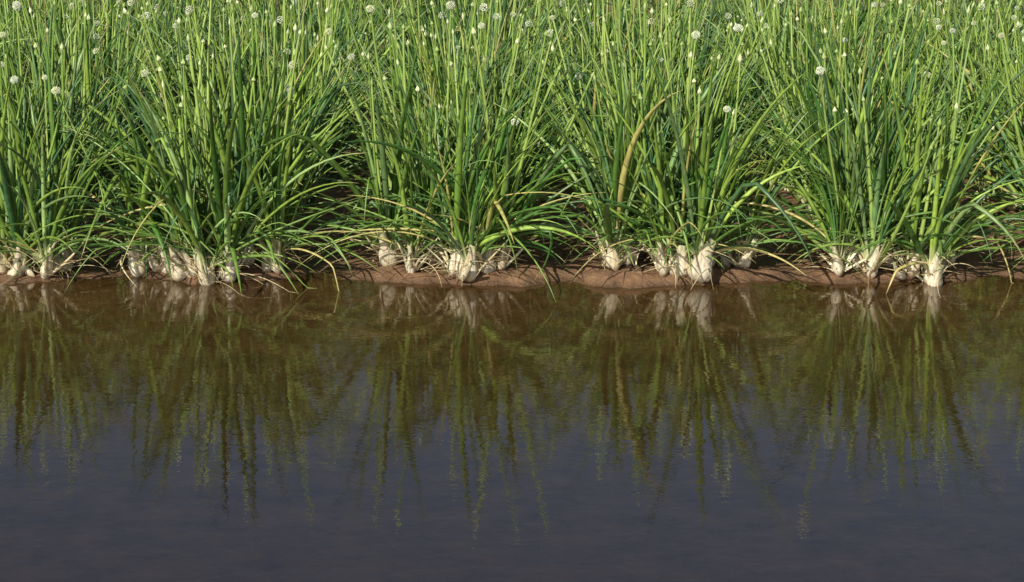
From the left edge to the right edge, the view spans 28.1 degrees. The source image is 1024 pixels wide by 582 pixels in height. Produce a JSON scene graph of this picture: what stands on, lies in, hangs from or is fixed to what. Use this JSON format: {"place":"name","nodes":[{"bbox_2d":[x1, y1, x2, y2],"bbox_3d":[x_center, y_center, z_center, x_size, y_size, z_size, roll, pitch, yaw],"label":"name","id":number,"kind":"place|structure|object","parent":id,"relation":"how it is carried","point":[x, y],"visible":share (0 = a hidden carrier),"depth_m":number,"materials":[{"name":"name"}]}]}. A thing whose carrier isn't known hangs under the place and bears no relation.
{"place":"outdoors","nodes":[
{"label":"outdoors","id":0,"kind":"place"},
{"bbox_2d":[0,264,1023,581],"bbox_3d":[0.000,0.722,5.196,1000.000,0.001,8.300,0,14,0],"label":"water","id":1,"kind":"structure","parent":0,"point":[370,430],"depth_m":6.30,"materials":[{"name":"brown liquid"}]},
{"bbox_2d":[0,0,1023,288],"bbox_3d":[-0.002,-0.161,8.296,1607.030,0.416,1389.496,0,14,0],"label":"ground","id":2,"kind":"structure","parent":0,"point":[598,274],"depth_m":8.31,"materials":[{"name":"soil"}]},
{"bbox_2d":[0,0,138,109],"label":"onion plant row","id":3,"kind":"object","parent":2,"relation":"on","point":[9,3],"visible":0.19,"depth_m":11.27,"materials":[{"name":"green plant"}]},
{"bbox_2d":[0,0,280,279],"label":"onion plant row","id":4,"kind":"object","parent":2,"relation":"on","point":[28,142],"visible":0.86,"depth_m":8.67,"materials":[{"name":"green plant"}]},
{"bbox_2d":[0,0,439,295],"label":"onion plant row","id":5,"kind":"object","parent":2,"relation":"on","point":[204,141],"visible":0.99,"depth_m":8.22,"materials":[{"name":"green plant"}]},
{"bbox_2d":[227,0,632,301],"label":"onion plant row","id":6,"kind":"object","parent":2,"relation":"on","point":[455,175],"visible":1,"depth_m":8.22,"materials":[{"name":"green plant"}]},
{"bbox_2d":[475,0,867,289],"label":"onion plant row","id":7,"kind":"object","parent":2,"relation":"on","point":[663,182],"visible":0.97,"depth_m":8.25,"materials":[{"name":"green plant"}]},
{"bbox_2d":[628,0,1023,295],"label":"onion plant row","id":8,"kind":"object","parent":2,"relation":"on","point":[880,162],"visible":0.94,"depth_m":8.28,"materials":[{"name":"green plant"}]},
{"bbox_2d":[798,0,1023,269],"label":"onion plant row","id":9,"kind":"object","parent":2,"relation":"on","point":[987,39],"visible":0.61,"depth_m":9.41,"materials":[{"name":"green plant"}]},
{"bbox_2d":[924,0,1023,77],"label":"onion plant row","id":10,"kind":"object","parent":2,"relation":"on","point":[1012,7],"visible":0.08,"depth_m":12.14,"materials":[{"name":"green plant"}]}
]}

